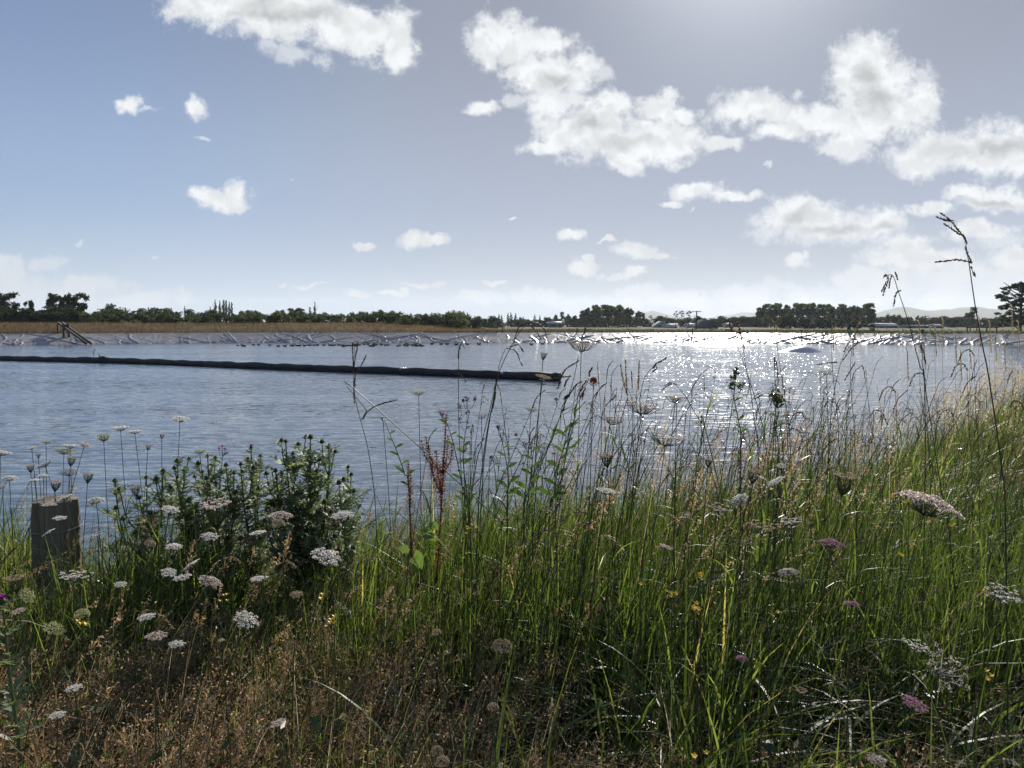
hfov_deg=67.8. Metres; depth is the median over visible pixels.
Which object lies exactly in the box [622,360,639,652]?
grass stalk
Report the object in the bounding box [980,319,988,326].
broadleaf tree
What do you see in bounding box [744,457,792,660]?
grass stalk
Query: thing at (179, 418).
wild carrot
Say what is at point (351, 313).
broadleaf tree
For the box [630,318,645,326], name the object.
broadleaf tree
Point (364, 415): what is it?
grass stalk
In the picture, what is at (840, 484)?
wild carrot
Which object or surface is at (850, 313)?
grove tree
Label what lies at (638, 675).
yellow wildflower
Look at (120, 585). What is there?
wild carrot
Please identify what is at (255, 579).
wild carrot
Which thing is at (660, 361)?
grass stalk
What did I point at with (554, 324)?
shed
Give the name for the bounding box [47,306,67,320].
broadleaf tree
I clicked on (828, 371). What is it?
wild carrot
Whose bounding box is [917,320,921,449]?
grass stalk
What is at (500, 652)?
wild carrot
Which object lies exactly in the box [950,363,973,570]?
grass stalk
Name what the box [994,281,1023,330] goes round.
pine tree
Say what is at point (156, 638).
wild carrot
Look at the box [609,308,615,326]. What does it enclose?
grove tree
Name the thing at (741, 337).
grass stalk
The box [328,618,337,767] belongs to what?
yellow wildflower
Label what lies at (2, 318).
broadleaf tree
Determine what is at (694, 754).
yellow wildflower
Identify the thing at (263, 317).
willow shrub
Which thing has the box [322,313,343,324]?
willow shrub
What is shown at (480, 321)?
willow shrub
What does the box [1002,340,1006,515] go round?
grass stalk
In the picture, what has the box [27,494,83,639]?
stump post
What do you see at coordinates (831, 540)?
wild carrot
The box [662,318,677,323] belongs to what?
broadleaf tree
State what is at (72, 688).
wild carrot
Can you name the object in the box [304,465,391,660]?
thistle
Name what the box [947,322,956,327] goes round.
broadleaf tree
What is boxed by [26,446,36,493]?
wild carrot
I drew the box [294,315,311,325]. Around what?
willow shrub
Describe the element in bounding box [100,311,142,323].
willow shrub
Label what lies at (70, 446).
wild carrot
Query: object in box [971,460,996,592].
grass stalk
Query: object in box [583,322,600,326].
broadleaf tree
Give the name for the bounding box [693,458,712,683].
wild carrot
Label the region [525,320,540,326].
broadleaf tree
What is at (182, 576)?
wild carrot
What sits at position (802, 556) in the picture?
grass stalk
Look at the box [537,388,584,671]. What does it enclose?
leafy weed
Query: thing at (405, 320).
willow shrub
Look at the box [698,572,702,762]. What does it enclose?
yellow wildflower
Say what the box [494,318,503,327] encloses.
broadleaf tree
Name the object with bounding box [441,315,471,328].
willow shrub
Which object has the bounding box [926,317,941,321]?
broadleaf tree
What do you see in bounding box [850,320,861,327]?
broadleaf tree
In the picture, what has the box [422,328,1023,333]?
field grass
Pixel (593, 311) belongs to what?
grove tree
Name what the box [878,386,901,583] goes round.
grass stalk
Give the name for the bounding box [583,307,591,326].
grove tree
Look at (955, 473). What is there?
grass stalk
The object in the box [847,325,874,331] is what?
wooden gate
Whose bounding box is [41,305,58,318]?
broadleaf tree
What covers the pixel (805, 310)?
grove tree
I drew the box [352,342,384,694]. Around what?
grass stalk
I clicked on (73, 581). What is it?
wild carrot
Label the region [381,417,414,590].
leafy weed
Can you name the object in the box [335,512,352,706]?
wild carrot
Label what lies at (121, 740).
bent grass
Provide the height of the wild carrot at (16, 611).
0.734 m
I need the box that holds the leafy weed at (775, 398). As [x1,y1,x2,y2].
[768,388,785,613]
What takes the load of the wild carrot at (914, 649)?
on the ground at (290, 328)
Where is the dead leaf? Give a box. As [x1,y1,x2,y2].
[590,377,596,383]
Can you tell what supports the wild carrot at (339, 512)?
on the ground at (290, 328)
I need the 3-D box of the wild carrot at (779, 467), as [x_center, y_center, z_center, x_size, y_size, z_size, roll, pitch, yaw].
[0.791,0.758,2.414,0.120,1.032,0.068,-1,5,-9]
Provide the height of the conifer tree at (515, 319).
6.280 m
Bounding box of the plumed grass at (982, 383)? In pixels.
[836,357,1023,470]
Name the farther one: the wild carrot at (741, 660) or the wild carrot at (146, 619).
the wild carrot at (146, 619)
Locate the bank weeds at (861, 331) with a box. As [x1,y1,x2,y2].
[796,328,1023,334]
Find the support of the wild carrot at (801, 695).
on the ground at (290, 328)
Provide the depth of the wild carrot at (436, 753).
1.51 m
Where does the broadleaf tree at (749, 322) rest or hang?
on the ground at (290, 328)
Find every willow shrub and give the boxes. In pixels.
[76,311,104,323]
[92,308,125,323]
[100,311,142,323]
[115,315,135,322]
[128,310,154,323]
[143,313,158,322]
[145,311,171,323]
[155,308,179,317]
[161,315,183,323]
[169,315,186,324]
[179,317,190,322]
[188,317,200,324]
[190,312,211,318]
[194,317,210,325]
[203,308,227,323]
[223,314,236,325]
[231,314,251,325]
[245,313,262,323]
[251,314,270,323]
[265,310,295,324]
[280,310,304,324]
[280,313,295,323]
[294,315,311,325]
[308,315,332,324]
[316,314,331,322]
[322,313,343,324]
[339,316,355,322]
[352,314,363,322]
[364,311,386,323]
[377,311,400,324]
[388,311,403,321]
[394,316,411,327]
[397,313,419,324]
[418,313,436,325]
[426,313,446,325]
[439,313,471,328]
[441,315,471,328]
[443,310,467,328]
[465,314,479,328]
[465,316,484,329]
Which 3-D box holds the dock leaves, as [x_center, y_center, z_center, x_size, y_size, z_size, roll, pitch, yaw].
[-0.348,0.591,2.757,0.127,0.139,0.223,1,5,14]
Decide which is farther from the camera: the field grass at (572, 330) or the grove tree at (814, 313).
the grove tree at (814, 313)
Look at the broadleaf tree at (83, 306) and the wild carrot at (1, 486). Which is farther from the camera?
the broadleaf tree at (83, 306)
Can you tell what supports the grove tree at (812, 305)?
on the ground at (290, 328)
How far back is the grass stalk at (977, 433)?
3.04 m
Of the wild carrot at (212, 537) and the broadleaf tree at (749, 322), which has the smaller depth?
the wild carrot at (212, 537)
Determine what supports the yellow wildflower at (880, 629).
on the ground at (290, 328)
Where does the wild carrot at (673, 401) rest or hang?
on the ground at (290, 328)
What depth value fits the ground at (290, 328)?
121.88 m
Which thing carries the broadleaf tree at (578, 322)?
on the ground at (290, 328)
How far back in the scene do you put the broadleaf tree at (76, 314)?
144.38 m
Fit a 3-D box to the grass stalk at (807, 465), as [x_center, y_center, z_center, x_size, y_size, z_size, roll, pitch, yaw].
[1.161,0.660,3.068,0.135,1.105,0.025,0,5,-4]
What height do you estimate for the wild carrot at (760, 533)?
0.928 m
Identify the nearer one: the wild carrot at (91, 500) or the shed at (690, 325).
the wild carrot at (91, 500)
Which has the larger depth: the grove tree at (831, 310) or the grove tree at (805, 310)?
the grove tree at (805, 310)
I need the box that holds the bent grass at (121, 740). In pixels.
[0,565,1023,767]
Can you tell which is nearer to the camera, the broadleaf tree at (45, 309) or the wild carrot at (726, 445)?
the wild carrot at (726, 445)
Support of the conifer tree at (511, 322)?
on the ground at (290, 328)
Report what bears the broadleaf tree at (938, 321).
on the ground at (290, 328)
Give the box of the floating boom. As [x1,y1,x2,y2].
[0,356,560,380]
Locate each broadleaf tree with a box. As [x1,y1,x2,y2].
[0,291,19,310]
[0,306,10,321]
[1,311,31,324]
[14,307,27,324]
[21,308,43,324]
[23,300,34,310]
[35,311,55,322]
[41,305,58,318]
[45,293,60,308]
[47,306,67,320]
[55,311,79,323]
[56,296,67,306]
[61,292,89,310]
[63,306,76,312]
[66,312,86,320]
[70,311,85,322]
[105,303,116,309]
[146,307,163,318]
[162,307,175,315]
[185,309,196,316]
[287,307,304,312]
[313,312,327,316]
[347,312,363,322]
[480,318,493,327]
[484,316,498,327]
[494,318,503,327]
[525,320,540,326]
[544,317,550,326]
[560,312,563,324]
[561,316,572,326]
[565,314,570,323]
[569,317,583,326]
[570,316,579,326]
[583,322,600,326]
[607,316,625,326]
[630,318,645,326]
[633,311,639,326]
[637,311,643,323]
[641,318,653,326]
[652,315,673,326]
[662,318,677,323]
[678,317,692,324]
[734,317,743,326]
[740,317,748,326]
[745,317,751,326]
[777,317,790,328]
[778,314,798,328]
[794,316,815,328]
[812,316,834,328]
[822,318,835,328]
[836,319,845,327]
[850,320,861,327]
[876,317,886,322]
[886,314,902,327]
[897,318,905,325]
[904,316,913,324]
[918,317,926,324]
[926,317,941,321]
[933,320,943,324]
[943,317,957,326]
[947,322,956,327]
[952,316,966,326]
[959,321,968,326]
[963,312,970,325]
[968,307,977,325]
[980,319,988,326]
[982,317,999,325]
[995,321,1004,327]
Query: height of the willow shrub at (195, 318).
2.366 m
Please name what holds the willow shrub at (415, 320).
on the ground at (290, 328)
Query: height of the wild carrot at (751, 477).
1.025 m
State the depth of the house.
295.19 m
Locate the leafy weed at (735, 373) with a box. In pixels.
[726,367,748,580]
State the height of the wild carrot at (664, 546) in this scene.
0.890 m
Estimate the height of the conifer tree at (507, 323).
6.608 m
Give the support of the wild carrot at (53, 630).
on the ground at (290, 328)
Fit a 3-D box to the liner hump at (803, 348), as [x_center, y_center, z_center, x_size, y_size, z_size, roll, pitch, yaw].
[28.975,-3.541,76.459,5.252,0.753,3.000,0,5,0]
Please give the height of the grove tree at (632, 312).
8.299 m
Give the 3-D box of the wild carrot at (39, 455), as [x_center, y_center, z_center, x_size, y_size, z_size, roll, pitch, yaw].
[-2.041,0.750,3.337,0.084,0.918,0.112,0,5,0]
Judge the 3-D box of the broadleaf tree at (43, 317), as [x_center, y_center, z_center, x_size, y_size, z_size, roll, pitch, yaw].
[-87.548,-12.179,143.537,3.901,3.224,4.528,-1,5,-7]
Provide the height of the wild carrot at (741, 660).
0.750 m
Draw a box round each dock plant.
[383,461,426,631]
[398,414,454,637]
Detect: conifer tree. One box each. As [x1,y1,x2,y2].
[505,313,509,325]
[509,312,513,325]
[513,313,516,326]
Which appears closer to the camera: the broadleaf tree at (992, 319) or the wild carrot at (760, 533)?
the wild carrot at (760, 533)
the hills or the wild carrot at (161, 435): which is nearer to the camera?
the wild carrot at (161, 435)
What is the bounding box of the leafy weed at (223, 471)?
[216,445,228,498]
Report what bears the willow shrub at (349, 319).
on the ground at (290, 328)
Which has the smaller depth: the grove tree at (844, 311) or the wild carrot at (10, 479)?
the wild carrot at (10, 479)
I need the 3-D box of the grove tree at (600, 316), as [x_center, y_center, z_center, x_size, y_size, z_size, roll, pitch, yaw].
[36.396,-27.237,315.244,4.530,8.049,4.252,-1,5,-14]
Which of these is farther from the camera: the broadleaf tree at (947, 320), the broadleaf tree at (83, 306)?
the broadleaf tree at (947, 320)
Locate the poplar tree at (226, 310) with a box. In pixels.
[224,300,227,322]
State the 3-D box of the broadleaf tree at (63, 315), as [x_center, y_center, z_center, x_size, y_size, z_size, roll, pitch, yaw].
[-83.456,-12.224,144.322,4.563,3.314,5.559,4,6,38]
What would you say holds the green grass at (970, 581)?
on the ground at (290, 328)
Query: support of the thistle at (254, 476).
on the ground at (290, 328)
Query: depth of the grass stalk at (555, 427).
2.73 m
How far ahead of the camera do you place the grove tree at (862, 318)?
298.27 m
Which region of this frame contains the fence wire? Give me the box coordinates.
[78,461,694,526]
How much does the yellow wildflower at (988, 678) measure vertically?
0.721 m
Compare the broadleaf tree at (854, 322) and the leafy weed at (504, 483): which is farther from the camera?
the broadleaf tree at (854, 322)
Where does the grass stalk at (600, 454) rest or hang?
on the ground at (290, 328)
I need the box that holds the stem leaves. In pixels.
[407,389,1023,763]
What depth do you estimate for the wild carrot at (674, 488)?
2.89 m
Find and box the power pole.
[692,311,700,328]
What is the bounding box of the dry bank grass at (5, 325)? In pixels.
[0,321,501,333]
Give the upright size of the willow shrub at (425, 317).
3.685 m
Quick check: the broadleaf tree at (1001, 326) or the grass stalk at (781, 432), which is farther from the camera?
the broadleaf tree at (1001, 326)
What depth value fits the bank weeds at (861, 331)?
107.32 m
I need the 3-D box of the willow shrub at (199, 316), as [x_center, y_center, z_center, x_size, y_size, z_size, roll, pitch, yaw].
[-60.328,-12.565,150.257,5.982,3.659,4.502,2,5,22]
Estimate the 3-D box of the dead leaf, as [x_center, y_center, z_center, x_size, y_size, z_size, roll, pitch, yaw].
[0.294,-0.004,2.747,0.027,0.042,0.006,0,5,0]
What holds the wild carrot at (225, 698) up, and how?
on the ground at (290, 328)
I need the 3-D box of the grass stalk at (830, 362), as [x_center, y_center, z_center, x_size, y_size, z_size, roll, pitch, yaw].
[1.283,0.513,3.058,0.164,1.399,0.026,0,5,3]
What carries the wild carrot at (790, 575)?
on the ground at (290, 328)
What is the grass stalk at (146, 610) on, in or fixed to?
on the ground at (290, 328)
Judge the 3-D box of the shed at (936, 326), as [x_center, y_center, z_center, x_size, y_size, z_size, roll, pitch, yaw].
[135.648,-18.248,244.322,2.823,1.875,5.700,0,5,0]
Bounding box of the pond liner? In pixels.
[0,332,1023,344]
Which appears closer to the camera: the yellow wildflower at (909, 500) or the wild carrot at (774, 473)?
the yellow wildflower at (909, 500)
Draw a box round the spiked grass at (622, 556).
[0,356,1023,767]
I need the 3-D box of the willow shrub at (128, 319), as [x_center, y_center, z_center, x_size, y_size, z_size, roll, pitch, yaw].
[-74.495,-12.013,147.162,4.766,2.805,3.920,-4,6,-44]
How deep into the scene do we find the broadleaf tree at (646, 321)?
356.97 m
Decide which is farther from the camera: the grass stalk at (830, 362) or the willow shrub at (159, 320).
the willow shrub at (159, 320)
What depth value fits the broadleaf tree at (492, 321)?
243.65 m
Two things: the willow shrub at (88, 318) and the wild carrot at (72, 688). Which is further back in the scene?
the willow shrub at (88, 318)
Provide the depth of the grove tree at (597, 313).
304.17 m
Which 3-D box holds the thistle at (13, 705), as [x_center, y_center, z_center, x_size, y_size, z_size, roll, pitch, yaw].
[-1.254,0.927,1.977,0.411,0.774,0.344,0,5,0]
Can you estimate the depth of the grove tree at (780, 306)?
321.32 m
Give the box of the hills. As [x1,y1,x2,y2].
[222,307,1022,323]
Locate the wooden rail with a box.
[966,326,997,330]
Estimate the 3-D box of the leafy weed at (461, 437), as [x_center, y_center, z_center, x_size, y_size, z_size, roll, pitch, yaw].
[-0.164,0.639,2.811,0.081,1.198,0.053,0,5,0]
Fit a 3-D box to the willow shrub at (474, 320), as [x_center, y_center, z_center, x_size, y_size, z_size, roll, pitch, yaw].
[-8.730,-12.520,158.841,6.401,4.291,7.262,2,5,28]
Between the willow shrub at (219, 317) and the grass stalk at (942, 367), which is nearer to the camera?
the grass stalk at (942, 367)
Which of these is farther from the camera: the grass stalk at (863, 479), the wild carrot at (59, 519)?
the grass stalk at (863, 479)
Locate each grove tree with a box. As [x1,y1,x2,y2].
[578,310,584,326]
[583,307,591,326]
[589,304,598,327]
[592,307,600,324]
[597,311,603,324]
[600,304,610,327]
[605,305,613,327]
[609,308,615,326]
[612,305,622,323]
[620,307,624,326]
[621,307,631,327]
[628,308,634,327]
[752,307,764,326]
[761,304,770,327]
[765,308,776,327]
[770,304,778,327]
[774,303,782,323]
[777,307,789,322]
[787,303,797,320]
[793,303,804,325]
[802,303,811,316]
[808,302,816,320]
[809,307,818,323]
[816,304,826,316]
[823,304,830,324]
[824,307,835,319]
[831,306,840,327]
[837,304,846,320]
[838,306,850,327]
[848,305,855,322]
[850,306,864,322]
[858,308,866,324]
[863,303,876,324]
[867,309,877,323]
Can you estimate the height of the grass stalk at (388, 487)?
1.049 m
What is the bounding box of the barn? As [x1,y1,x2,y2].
[692,320,718,328]
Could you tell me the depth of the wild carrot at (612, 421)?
2.81 m
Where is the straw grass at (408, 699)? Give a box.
[0,431,1023,767]
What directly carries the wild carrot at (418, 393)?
on the ground at (290, 328)
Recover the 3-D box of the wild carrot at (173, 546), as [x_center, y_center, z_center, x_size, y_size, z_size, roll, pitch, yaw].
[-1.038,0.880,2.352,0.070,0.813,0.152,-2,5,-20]
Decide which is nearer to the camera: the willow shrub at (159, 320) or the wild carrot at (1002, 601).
the wild carrot at (1002, 601)
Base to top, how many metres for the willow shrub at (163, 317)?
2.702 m
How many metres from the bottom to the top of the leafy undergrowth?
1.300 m
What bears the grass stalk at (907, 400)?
on the ground at (290, 328)
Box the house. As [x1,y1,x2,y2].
[652,321,665,327]
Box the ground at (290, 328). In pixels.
[0,324,1023,767]
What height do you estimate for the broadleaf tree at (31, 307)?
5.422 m
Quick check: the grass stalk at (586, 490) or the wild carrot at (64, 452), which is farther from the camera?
the wild carrot at (64, 452)
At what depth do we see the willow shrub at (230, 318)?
137.51 m
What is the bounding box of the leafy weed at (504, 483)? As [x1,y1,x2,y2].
[489,425,520,610]
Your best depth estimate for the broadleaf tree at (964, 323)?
308.99 m
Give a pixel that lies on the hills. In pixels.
(914, 313)
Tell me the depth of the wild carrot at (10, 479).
3.03 m
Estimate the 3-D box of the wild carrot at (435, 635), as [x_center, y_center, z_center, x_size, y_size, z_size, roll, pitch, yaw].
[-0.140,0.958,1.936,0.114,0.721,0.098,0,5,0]
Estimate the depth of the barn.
231.77 m
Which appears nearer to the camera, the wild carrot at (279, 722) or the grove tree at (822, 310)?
the wild carrot at (279, 722)
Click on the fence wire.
(397, 473)
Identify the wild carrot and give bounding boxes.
[0,450,11,577]
[0,484,7,616]
[0,588,34,645]
[2,475,28,595]
[5,574,49,747]
[10,607,41,766]
[21,463,34,569]
[23,621,65,763]
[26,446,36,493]
[30,479,53,640]
[34,460,55,495]
[36,453,41,495]
[39,474,56,599]
[40,441,50,495]
[41,503,56,694]
[43,480,68,640]
[43,528,107,745]
[48,711,65,767]
[52,516,74,704]
[54,449,74,494]
[55,494,100,670]
[58,570,92,740]
[59,468,79,597]
[62,444,77,493]
[64,684,88,767]
[66,455,76,494]
[70,442,90,493]
[74,472,93,595]
[74,609,102,766]
[81,532,114,730]
[87,497,110,654]
[97,433,113,568]
[103,581,139,758]
[111,426,129,559]
[126,430,162,567]
[126,539,155,738]
[128,484,151,626]
[137,613,177,767]
[140,568,176,750]
[143,445,150,508]
[144,505,179,725]
[144,631,174,767]
[150,434,164,557]
[165,543,182,742]
[168,640,185,767]
[170,575,222,767]
[171,416,190,533]
[173,573,225,765]
[176,532,218,756]
[183,559,256,741]
[192,450,207,531]
[200,497,236,737]
[201,610,258,767]
[218,638,230,767]
[249,530,270,725]
[250,575,288,738]
[268,511,295,703]
[270,718,290,767]
[271,519,316,750]
[281,590,302,765]
[302,547,340,713]
[330,510,357,668]
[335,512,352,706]
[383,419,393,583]
[411,391,425,552]
[432,629,453,767]
[432,745,442,767]
[435,755,449,767]
[458,445,467,552]
[464,638,511,767]
[473,414,487,534]
[487,702,498,767]
[494,516,518,701]
[518,407,536,541]
[525,374,551,582]
[527,352,547,572]
[534,505,561,747]
[545,450,559,666]
[562,414,622,639]
[563,487,615,756]
[566,341,596,559]
[587,382,609,568]
[595,453,633,740]
[611,544,672,763]
[622,401,660,616]
[644,430,688,640]
[660,394,687,589]
[666,398,679,581]
[667,457,695,712]
[679,512,690,732]
[692,417,732,617]
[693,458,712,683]
[694,502,731,714]
[711,380,741,589]
[712,539,748,741]
[729,493,787,731]
[732,519,780,764]
[734,655,748,767]
[738,468,761,697]
[760,463,785,711]
[761,394,783,617]
[767,476,815,749]
[769,398,784,599]
[772,517,800,761]
[776,568,824,760]
[792,538,844,758]
[794,471,858,726]
[795,686,807,767]
[819,369,842,594]
[844,601,860,767]
[867,753,886,767]
[875,489,964,742]
[896,694,928,767]
[898,638,928,767]
[905,641,969,767]
[968,582,1022,767]
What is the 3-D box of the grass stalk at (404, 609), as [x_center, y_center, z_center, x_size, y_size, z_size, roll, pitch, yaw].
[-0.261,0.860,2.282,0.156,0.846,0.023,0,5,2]
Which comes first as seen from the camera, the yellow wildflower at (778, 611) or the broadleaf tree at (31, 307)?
the yellow wildflower at (778, 611)
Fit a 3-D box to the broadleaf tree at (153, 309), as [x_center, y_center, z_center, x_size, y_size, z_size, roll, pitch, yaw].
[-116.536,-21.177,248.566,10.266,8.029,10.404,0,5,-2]
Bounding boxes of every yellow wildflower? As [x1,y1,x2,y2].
[74,618,99,767]
[220,593,233,763]
[318,592,332,766]
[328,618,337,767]
[329,614,340,765]
[464,552,469,757]
[466,527,474,736]
[472,523,477,734]
[635,582,642,767]
[666,589,673,760]
[669,591,677,767]
[691,601,700,755]
[691,749,707,767]
[692,604,697,767]
[698,572,701,764]
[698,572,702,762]
[776,610,779,767]
[853,466,860,745]
[868,522,878,751]
[872,527,888,761]
[886,493,895,767]
[888,501,907,737]
[899,552,903,744]
[903,499,910,757]
[947,522,955,760]
[985,668,992,767]
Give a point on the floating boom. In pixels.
(524, 375)
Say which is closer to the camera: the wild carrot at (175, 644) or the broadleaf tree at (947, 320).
the wild carrot at (175, 644)
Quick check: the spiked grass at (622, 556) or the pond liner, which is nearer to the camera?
the spiked grass at (622, 556)
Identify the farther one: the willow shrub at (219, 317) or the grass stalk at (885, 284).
the willow shrub at (219, 317)
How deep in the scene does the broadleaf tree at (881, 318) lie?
363.92 m
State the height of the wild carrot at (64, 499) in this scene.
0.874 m
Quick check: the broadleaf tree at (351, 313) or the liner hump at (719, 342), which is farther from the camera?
the broadleaf tree at (351, 313)
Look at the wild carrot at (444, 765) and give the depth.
1.51 m
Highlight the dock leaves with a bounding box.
[399,522,438,573]
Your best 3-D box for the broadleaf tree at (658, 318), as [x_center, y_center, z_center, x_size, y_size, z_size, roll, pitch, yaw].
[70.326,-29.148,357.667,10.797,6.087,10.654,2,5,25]
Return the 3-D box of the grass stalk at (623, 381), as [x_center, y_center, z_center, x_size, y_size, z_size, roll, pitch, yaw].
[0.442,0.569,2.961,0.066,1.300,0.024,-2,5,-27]
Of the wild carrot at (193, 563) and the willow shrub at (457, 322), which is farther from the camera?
the willow shrub at (457, 322)
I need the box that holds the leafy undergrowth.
[0,411,1023,767]
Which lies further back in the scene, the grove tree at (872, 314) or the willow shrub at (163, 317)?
the grove tree at (872, 314)
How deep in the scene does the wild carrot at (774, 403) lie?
2.90 m
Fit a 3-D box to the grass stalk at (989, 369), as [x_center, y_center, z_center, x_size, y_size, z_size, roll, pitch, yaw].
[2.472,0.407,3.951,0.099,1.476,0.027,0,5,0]
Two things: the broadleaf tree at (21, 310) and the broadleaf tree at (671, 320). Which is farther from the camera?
the broadleaf tree at (671, 320)
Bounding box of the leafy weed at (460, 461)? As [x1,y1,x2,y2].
[438,410,469,653]
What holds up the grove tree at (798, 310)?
on the ground at (290, 328)
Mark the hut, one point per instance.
(725, 325)
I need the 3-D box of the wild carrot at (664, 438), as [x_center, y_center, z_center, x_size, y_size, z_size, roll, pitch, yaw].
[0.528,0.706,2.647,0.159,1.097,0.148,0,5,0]
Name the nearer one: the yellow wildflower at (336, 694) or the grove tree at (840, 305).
the yellow wildflower at (336, 694)
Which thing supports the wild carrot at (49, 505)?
on the ground at (290, 328)
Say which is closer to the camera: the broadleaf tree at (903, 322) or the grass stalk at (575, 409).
the grass stalk at (575, 409)
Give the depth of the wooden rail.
124.60 m
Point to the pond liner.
(419, 337)
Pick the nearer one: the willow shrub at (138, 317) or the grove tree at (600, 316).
the willow shrub at (138, 317)
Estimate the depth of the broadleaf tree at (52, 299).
153.30 m
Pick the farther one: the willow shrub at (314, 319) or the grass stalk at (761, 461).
the willow shrub at (314, 319)
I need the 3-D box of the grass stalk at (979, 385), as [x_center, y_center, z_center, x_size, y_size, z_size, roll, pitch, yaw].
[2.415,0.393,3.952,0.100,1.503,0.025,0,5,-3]
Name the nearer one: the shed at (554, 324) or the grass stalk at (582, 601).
the grass stalk at (582, 601)
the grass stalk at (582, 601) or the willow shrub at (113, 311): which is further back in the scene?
the willow shrub at (113, 311)
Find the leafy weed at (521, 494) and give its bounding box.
[509,432,542,677]
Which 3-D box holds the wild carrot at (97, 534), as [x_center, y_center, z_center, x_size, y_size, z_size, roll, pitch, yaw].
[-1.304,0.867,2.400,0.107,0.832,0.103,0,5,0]
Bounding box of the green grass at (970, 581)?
[0,373,1023,767]
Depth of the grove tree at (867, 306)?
293.10 m
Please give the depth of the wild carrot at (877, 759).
1.46 m
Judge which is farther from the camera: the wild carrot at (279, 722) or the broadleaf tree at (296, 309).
the broadleaf tree at (296, 309)
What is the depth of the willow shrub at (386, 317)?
135.10 m
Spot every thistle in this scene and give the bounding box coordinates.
[0,594,106,767]
[83,468,185,604]
[138,453,270,608]
[230,444,291,621]
[246,434,369,637]
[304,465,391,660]
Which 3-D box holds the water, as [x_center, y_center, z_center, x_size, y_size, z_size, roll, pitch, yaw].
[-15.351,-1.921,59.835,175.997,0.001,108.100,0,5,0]
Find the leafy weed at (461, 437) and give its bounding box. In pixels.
[456,396,476,580]
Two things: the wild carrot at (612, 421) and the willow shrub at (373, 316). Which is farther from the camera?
the willow shrub at (373, 316)
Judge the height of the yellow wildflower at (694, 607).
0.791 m
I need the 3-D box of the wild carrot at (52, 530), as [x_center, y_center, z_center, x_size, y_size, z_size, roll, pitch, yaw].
[-1.352,0.865,2.380,0.193,0.841,0.050,0,5,0]
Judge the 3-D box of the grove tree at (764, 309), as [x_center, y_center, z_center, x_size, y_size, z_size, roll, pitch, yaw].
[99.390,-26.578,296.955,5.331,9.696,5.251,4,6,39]
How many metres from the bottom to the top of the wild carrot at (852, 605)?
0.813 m
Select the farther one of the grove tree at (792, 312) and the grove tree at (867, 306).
the grove tree at (792, 312)
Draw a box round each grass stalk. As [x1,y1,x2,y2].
[128,609,173,765]
[206,556,255,758]
[265,561,310,760]
[344,381,645,654]
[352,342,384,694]
[368,547,416,726]
[401,533,448,754]
[452,321,548,657]
[458,343,466,612]
[474,372,498,657]
[477,344,523,586]
[527,355,581,694]
[543,357,667,609]
[545,367,592,610]
[578,535,626,754]
[580,401,591,580]
[591,362,601,567]
[594,398,606,600]
[608,383,619,579]
[618,359,628,573]
[620,364,633,558]
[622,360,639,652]
[638,512,686,712]
[660,517,705,654]
[662,382,757,652]
[723,319,782,649]
[740,334,764,584]
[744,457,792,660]
[754,356,789,593]
[768,317,797,618]
[779,428,803,547]
[789,412,811,585]
[798,494,849,730]
[814,400,840,578]
[817,338,857,612]
[826,311,843,581]
[850,321,861,561]
[860,410,886,606]
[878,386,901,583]
[881,272,925,751]
[905,348,909,473]
[909,372,931,578]
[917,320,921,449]
[920,343,963,719]
[922,337,926,498]
[933,324,937,522]
[934,212,1008,767]
[937,409,958,562]
[940,315,944,436]
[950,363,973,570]
[954,332,957,463]
[958,349,980,576]
[959,349,962,469]
[967,336,971,443]
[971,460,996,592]
[978,315,981,501]
[988,321,991,435]
[993,328,997,525]
[998,400,1023,578]
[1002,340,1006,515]
[1010,304,1013,410]
[1016,320,1020,499]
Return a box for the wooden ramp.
[57,322,91,344]
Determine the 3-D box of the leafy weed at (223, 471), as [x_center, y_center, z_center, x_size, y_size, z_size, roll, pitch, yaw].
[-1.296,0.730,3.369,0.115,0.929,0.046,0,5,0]
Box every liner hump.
[684,339,753,345]
[778,345,823,351]
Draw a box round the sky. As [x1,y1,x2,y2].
[0,0,1023,323]
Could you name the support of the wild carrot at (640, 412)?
on the ground at (290, 328)
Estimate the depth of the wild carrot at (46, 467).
3.31 m
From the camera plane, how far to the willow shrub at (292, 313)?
153.12 m
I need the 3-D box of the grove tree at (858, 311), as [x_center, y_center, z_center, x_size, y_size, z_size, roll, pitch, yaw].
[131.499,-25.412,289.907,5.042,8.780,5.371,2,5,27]
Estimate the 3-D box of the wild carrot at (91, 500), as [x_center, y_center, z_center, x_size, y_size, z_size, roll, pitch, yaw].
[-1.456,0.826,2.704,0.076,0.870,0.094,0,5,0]
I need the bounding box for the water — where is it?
[0,343,1023,586]
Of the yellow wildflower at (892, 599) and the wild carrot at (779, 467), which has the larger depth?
the wild carrot at (779, 467)
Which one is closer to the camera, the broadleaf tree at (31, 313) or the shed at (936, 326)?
the broadleaf tree at (31, 313)
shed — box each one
[547,321,562,327]
[663,324,677,327]
[684,323,694,327]
[868,323,898,327]
[898,325,927,327]
[927,324,943,327]
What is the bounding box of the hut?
[722,323,732,327]
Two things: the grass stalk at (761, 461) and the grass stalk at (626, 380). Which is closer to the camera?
the grass stalk at (761, 461)
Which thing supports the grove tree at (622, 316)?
on the ground at (290, 328)
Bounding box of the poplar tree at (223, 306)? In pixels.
[220,300,224,320]
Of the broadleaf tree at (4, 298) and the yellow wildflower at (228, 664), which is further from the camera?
the broadleaf tree at (4, 298)
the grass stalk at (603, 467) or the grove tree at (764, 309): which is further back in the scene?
the grove tree at (764, 309)
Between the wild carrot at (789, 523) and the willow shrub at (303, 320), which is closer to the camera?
the wild carrot at (789, 523)

